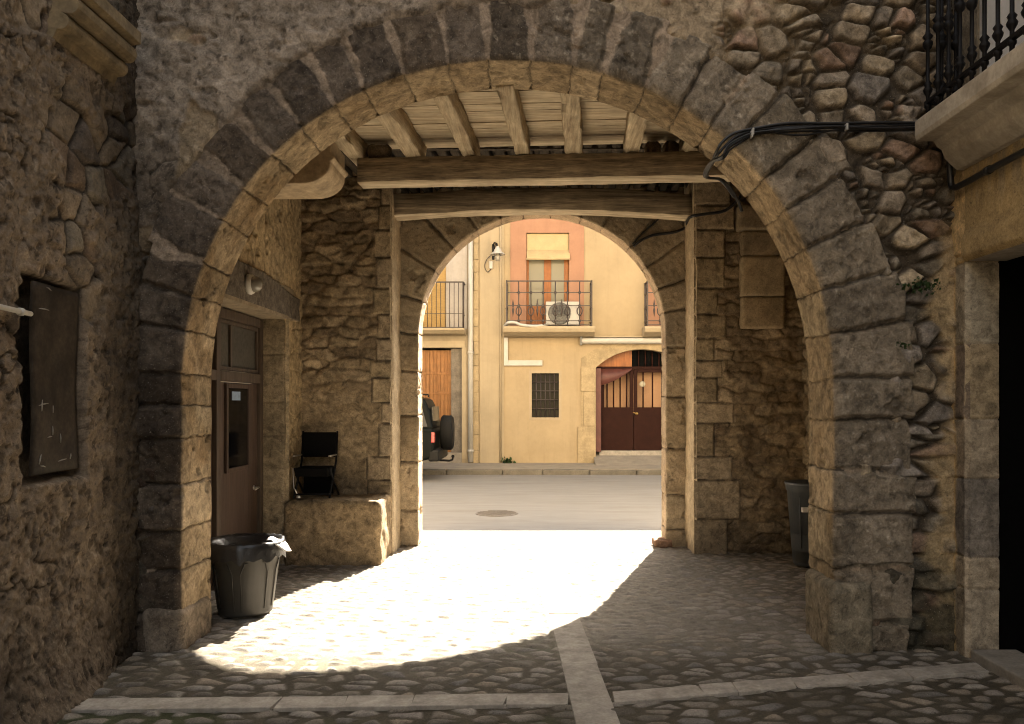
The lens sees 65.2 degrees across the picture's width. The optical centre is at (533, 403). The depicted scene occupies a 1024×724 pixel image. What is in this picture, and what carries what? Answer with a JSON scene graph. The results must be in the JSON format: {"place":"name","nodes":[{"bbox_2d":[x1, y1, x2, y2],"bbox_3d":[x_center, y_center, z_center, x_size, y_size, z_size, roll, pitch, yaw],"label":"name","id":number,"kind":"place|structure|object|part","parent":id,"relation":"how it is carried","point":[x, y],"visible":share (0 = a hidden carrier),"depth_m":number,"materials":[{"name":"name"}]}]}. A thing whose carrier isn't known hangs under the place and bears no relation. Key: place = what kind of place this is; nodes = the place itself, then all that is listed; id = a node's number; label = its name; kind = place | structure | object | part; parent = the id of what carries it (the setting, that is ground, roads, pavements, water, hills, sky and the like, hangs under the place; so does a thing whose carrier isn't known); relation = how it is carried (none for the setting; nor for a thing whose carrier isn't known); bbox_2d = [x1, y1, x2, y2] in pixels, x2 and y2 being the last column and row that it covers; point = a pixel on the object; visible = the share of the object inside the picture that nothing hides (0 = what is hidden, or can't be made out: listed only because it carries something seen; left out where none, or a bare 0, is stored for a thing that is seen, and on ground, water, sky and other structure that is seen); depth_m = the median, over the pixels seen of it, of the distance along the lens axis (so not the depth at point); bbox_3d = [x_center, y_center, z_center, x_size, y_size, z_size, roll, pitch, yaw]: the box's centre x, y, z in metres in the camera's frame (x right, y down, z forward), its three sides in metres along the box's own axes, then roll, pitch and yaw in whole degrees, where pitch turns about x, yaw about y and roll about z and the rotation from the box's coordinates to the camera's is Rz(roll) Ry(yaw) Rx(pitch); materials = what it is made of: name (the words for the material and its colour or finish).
{"place":"outdoors","nodes":[
{"label":"outdoors","id":0,"kind":"place"},
{"bbox_2d":[56,531,1023,723],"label":"cobbled ground","id":1,"kind":"structure","parent":0,"point":[449,613],"depth_m":5.29,"materials":[{"name":"stone"}]},
{"bbox_2d":[210,532,285,617],"bbox_3d":[-2.206,1.308,6.133,0.602,0.560,0.605,0,0,0],"label":"litter bin","id":2,"kind":"object","parent":1,"relation":"on","point":[244,567],"visible":0.9,"depth_m":5.94,"materials":[{"name":"grey plastic"}]},
{"bbox_2d":[266,536,290,551],"bbox_3d":[-1.936,1.075,6.085,0.146,0.121,0.150,0,0,0],"label":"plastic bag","id":3,"kind":"object","parent":2,"relation":"on","point":[283,546],"visible":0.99,"depth_m":6.08,"materials":[{"name":"white plastic"}]},
{"bbox_2d":[71,532,988,723],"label":"paving bands","id":4,"kind":"object","parent":1,"relation":"in","point":[587,694],"visible":0.83,"depth_m":4.39,"materials":[{"name":"stone"}]},
{"bbox_2d":[652,537,671,547],"bbox_3d":[1.459,1.576,9.078,0.209,0.098,0.250,0,0,0],"label":"stone wedge","id":5,"kind":"object","parent":1,"relation":"on","point":[661,542],"visible":0.98,"depth_m":8.96,"materials":[{"name":"brown stone"}]},
{"bbox_2d":[784,480,808,566],"bbox_3d":[2.745,1.182,7.920,0.496,0.816,0.496,0,0,0],"label":"litter bin","id":6,"kind":"object","parent":1,"relation":"on","point":[798,495],"visible":0.48,"depth_m":7.80,"materials":[{"name":"plastic"}]},
{"bbox_2d":[422,463,660,470],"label":"pavement","id":7,"kind":"structure","parent":0,"point":[542,466],"depth_m":18.85,"materials":[{"name":"concrete"}]},
{"bbox_2d":[422,237,478,462],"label":"grey house","id":8,"kind":"structure","parent":7,"relation":"on","point":[450,357],"depth_m":19.99,"materials":[{"name":"paint"}]},
{"bbox_2d":[422,350,450,451],"bbox_3d":[-2.667,-0.053,20.218,1.200,2.587,0.065,0,0,0],"label":"slatted door","id":9,"kind":"structure","parent":8,"relation":"in","point":[436,364],"depth_m":20.20,"materials":[{"name":"orange wood"}]},
{"bbox_2d":[502,457,515,462],"bbox_3d":[-0.626,1.457,19.897,0.400,0.289,0.273,0,0,0],"label":"weed","id":10,"kind":"object","parent":7,"relation":"on","point":[507,460],"visible":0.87,"depth_m":19.91,"materials":[{"name":"green plant"}]},
{"bbox_2d":[479,218,661,464],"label":"ochre house","id":11,"kind":"structure","parent":7,"relation":"on","point":[554,394],"depth_m":20.00,"materials":[{"name":"paint"}]},
{"bbox_2d":[484,242,504,271],"bbox_3d":[-0.928,-3.633,19.668,0.368,0.724,0.726,0,0,-20],"label":"wall lamp","id":12,"kind":"object","parent":11,"relation":"attached to","point":[497,252],"visible":1,"depth_m":19.59,"materials":[{"name":"white metal"}]},
{"bbox_2d":[503,302,579,326],"bbox_3d":[0.196,-2.125,19.665,1.901,0.763,0.590,0,0,0],"label":"cooling unit","id":13,"kind":"object","parent":11,"relation":"attached to","point":[573,315],"visible":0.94,"depth_m":19.63,"materials":[{"name":"white metal"}]},
{"bbox_2d":[532,373,558,416],"bbox_3d":[0.300,-0.207,20.088,0.680,1.107,0.104,0,0,0],"label":"barred window","id":14,"kind":"structure","parent":11,"relation":"in","point":[545,386],"depth_m":20.12,"materials":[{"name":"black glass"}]},
{"bbox_2d":[526,234,569,323],"bbox_3d":[0.370,-3.087,20.080,1.087,2.360,0.390,0,0,0],"label":"french window","id":15,"kind":"structure","parent":11,"relation":"in","point":[547,255],"depth_m":20.14,"materials":[{"name":"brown wood"}]},
{"bbox_2d":[580,336,660,344],"bbox_3d":[2.753,-1.567,19.892,3.187,0.227,0.215,0,0,0],"label":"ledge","id":16,"kind":"object","parent":11,"relation":"attached to","point":[617,340],"visible":0.55,"depth_m":19.80,"materials":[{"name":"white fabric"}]},
{"bbox_2d":[422,475,661,531],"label":"road","id":17,"kind":"structure","parent":0,"point":[580,503],"depth_m":12.97,"materials":[{"name":"grey asphalt"}]},
{"bbox_2d":[422,394,454,461],"bbox_3d":[-3.953,0.691,17.099,4.535,1.818,1.754,0,0,0],"label":"parked car","id":18,"kind":"object","parent":17,"relation":"on","point":[438,435],"visible":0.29,"depth_m":16.69,"materials":[{"name":"black paint"}]},
{"bbox_3d":[-2.555,0.225,16.372,0.790,0.490,0.137,0,0,0],"label":"side window","id":19,"kind":"part","parent":18,"relation":"part of","materials":[{"name":"grey glass"}]},
{"bbox_3d":[-2.088,0.250,17.100,0.015,0.380,1.200,0,0,0],"label":"rear window","id":20,"kind":"part","parent":18,"relation":"part of","materials":[{"name":"grey glass"}]},
{"bbox_2d":[476,510,517,516],"bbox_3d":[-0.530,1.609,11.650,0.620,0.043,0.620,0,0,0],"label":"manhole cover","id":21,"kind":"object","parent":17,"relation":"on","point":[495,513],"visible":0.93,"depth_m":11.58,"materials":[{"name":"metal"}]},
{"bbox_2d":[422,469,660,474],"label":"kerb","id":22,"kind":"structure","parent":17,"relation":"on","point":[527,472],"depth_m":17.95,"materials":[{"name":"concrete"}]},
{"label":"ground","id":23,"kind":"structure","parent":0,"visible":0},
{"bbox_2d":[0,0,146,723],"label":"old house","id":24,"kind":"structure","parent":23,"relation":"on","point":[70,551],"depth_m":4.44,"materials":[{"name":"stone"}]},
{"bbox_2d":[0,304,32,315],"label":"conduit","id":25,"kind":"object","parent":24,"relation":"attached to","point":[20,311],"visible":1,"depth_m":3.94,"materials":[{"name":"white plastic"}]},
{"bbox_2d":[28,281,78,475],"bbox_3d":[-2.600,-0.130,4.348,0.041,1.000,0.500,0,0,-6],"label":"metal hatch","id":26,"kind":"object","parent":24,"relation":"attached to","point":[53,330],"visible":0.99,"depth_m":4.32,"materials":[{"name":"paint"}]},
{"bbox_2d":[210,199,302,590],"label":"passage wall","id":27,"kind":"structure","parent":23,"relation":"on","point":[255,435],"depth_m":7.76,"materials":[{"name":"stone"}]},
{"bbox_2d":[210,380,211,585],"bbox_3d":[-2.765,0.680,6.485,0.040,1.760,0.710,0,0,0],"label":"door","id":28,"kind":"structure","parent":27,"relation":"in","point":[211,380],"depth_m":6.82,"materials":[{"name":"brown wood"}]},
{"bbox_2d":[221,382,259,534],"bbox_3d":[-2.731,0.685,7.430,0.109,1.750,0.980,0,0,0],"label":"door","id":29,"kind":"structure","parent":27,"relation":"in","point":[239,487],"depth_m":7.41,"materials":[{"name":"brown wood"}]},
{"bbox_2d":[245,274,262,294],"bbox_3d":[-2.397,-1.030,6.900,0.122,0.180,0.180,0,0,0],"label":"bulkhead lamp","id":30,"kind":"object","parent":27,"relation":"attached to","point":[253,284],"visible":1,"depth_m":6.85,"materials":[{"name":"white glass"}]},
{"bbox_2d":[274,143,347,198],"bbox_3d":[-2.084,-2.015,6.875,0.872,0.390,0.510,0,0,0],"label":"stone corbel","id":31,"kind":"object","parent":27,"relation":"attached to","point":[323,174],"visible":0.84,"depth_m":6.75,"materials":[{"name":"beige stone"}]},
{"bbox_2d":[283,493,391,565],"bbox_3d":[-2.015,1.314,8.310,1.002,0.721,0.692,0,0,0],"label":"stone bench","id":32,"kind":"object","parent":23,"relation":"on","point":[345,529],"visible":0.88,"depth_m":7.98,"materials":[{"name":"beige stone"}]},
{"bbox_2d":[292,468,300,497],"bbox_3d":[-2.372,0.797,8.008,0.092,0.296,0.045,0,0,21],"label":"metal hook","id":33,"kind":"object","parent":32,"relation":"on","point":[297,496],"visible":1,"depth_m":8.00,"materials":[{"name":"metal"}]},
{"bbox_2d":[293,431,339,497],"bbox_3d":[-2.240,0.626,8.259,0.395,0.676,0.374,0,0,0],"label":"folding chair","id":34,"kind":"object","parent":32,"relation":"on","point":[318,480],"visible":1,"depth_m":8.36,"materials":[{"name":"black fabric"}]},
{"bbox_2d":[221,172,807,553],"bbox_3d":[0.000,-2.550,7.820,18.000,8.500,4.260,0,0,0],"label":"stone archway","id":35,"kind":"object","parent":23,"relation":"on","point":[733,428],"visible":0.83,"depth_m":8.61,"materials":[{"name":"brown stone"}]},
{"bbox_2d":[334,84,697,192],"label":"timber ceiling","id":36,"kind":"structure","parent":35,"relation":"attached to","point":[509,119],"depth_m":6.89,"materials":[{"name":"brown wood"}]},
{"bbox_2d":[394,188,691,220],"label":"timber beam","id":37,"kind":"structure","parent":35,"relation":"attached to","point":[563,201],"depth_m":8.64,"materials":[{"name":"brown wood"}]},
{"bbox_2d":[632,195,741,246],"bbox_3d":[1.698,-1.987,8.795,1.196,0.446,0.424,0,0,41],"label":"arch cable","id":38,"kind":"object","parent":35,"relation":"attached to","point":[687,220],"visible":0.92,"depth_m":9.01,"materials":[{"name":"black rubber"}]},
{"bbox_2d":[107,0,958,653],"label":"stone archway","id":39,"kind":"object","parent":23,"relation":"on","point":[247,112],"visible":0.91,"depth_m":5.23,"materials":[{"name":"grey stone"}]},
{"bbox_2d":[703,121,914,211],"bbox_3d":[1.967,-1.603,5.442,1.593,0.452,0.627,0,0,0],"label":"cable bundle","id":40,"kind":"object","parent":39,"relation":"attached to","point":[878,126],"visible":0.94,"depth_m":5.17,"materials":[{"name":"black rubber"}]},
{"bbox_2d":[896,342,910,348],"bbox_3d":[2.400,-0.378,5.179,0.102,0.058,0.065,0,0,11],"label":"wall plant","id":41,"kind":"object","parent":39,"relation":"attached to","point":[904,344],"depth_m":5.18,"materials":[{"name":"green plant"}]},
{"bbox_2d":[896,276,940,296],"bbox_3d":[2.498,-0.756,5.176,0.301,0.145,0.124,0,0,0],"label":"wall plant","id":42,"kind":"object","parent":39,"relation":"attached to","point":[925,283],"depth_m":5.18,"materials":[{"name":"green plant"}]},
{"bbox_2d":[802,336,808,479],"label":"passage wall","id":43,"kind":"structure","parent":23,"relation":"on","point":[805,450],"depth_m":8.54,"materials":[{"name":"stone"}]},
{"bbox_2d":[357,151,729,188],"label":"timber beam","id":44,"kind":"structure","parent":43,"relation":"attached to","point":[561,169],"depth_m":7.16,"materials":[{"name":"brown wood"}]},
{"bbox_2d":[915,0,1023,689],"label":"corner house","id":45,"kind":"structure","parent":23,"relation":"on","point":[972,124],"depth_m":5.08,"materials":[{"name":"stone"}]},
{"bbox_2d":[946,148,1023,190],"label":"service pipe","id":46,"kind":"object","parent":45,"relation":"attached to","point":[983,172],"visible":0.9,"depth_m":4.82,"materials":[{"name":"black metal"}]},
{"bbox_2d":[980,0,1023,72],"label":"wall","id":47,"kind":"structure","parent":45,"relation":"in","point":[1004,4],"depth_m":4.78,"materials":[{"name":"white paint"}]},
{"bbox_2d":[998,256,1023,652],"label":"doorway interior","id":48,"kind":"structure","parent":45,"relation":"in","point":[1011,272],"depth_m":5.11,"materials":[{"name":"black"}]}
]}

